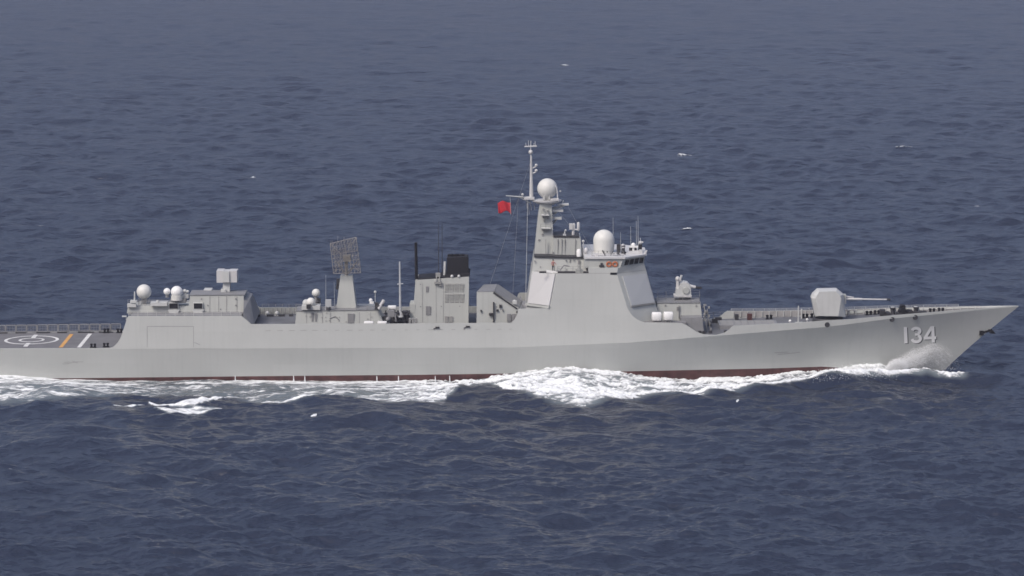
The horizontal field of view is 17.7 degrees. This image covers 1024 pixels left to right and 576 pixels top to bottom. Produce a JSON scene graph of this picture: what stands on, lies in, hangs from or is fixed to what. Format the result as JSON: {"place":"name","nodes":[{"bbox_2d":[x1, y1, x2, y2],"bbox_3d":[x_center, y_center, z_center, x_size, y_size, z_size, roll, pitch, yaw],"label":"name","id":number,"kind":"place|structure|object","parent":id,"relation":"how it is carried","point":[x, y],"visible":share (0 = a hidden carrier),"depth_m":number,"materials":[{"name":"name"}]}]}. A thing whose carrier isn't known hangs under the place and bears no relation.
{"place":"outdoors","nodes":[
{"label":"outdoors","id":0,"kind":"place"},
{"bbox_2d":[0,0,1023,575],"bbox_3d":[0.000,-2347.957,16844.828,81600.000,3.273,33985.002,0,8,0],"label":"water","id":1,"kind":"structure","parent":0,"point":[270,150],"depth_m":606.92,"materials":[{"name":"blue liquid"}]},
{"bbox_2d":[0,363,963,413],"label":"wake foam","id":2,"kind":"object","parent":1,"relation":"on","point":[577,387],"visible":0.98,"depth_m":458.02,"materials":[{"name":"foam"},{"name":"water"}]},
{"bbox_2d":[0,140,1017,388],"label":"destroyer","id":3,"kind":"object","parent":1,"relation":"on","point":[592,306],"visible":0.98,"depth_m":463.32,"materials":[{"name":"grey paint"}]},
{"bbox_2d":[498,201,510,213],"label":"flag","id":4,"kind":"object","parent":3,"relation":"hanging from","point":[503,206],"visible":1,"depth_m":466.55,"materials":[{"name":"fabric"}]},
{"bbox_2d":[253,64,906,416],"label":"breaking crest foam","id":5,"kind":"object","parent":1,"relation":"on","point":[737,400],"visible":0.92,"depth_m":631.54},
{"bbox_2d":[817,343,959,378],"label":"bow spray","id":6,"kind":"object","parent":1,"relation":"on","point":[898,364],"visible":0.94,"depth_m":467.69,"materials":[{"name":"white liquid"}]}
]}

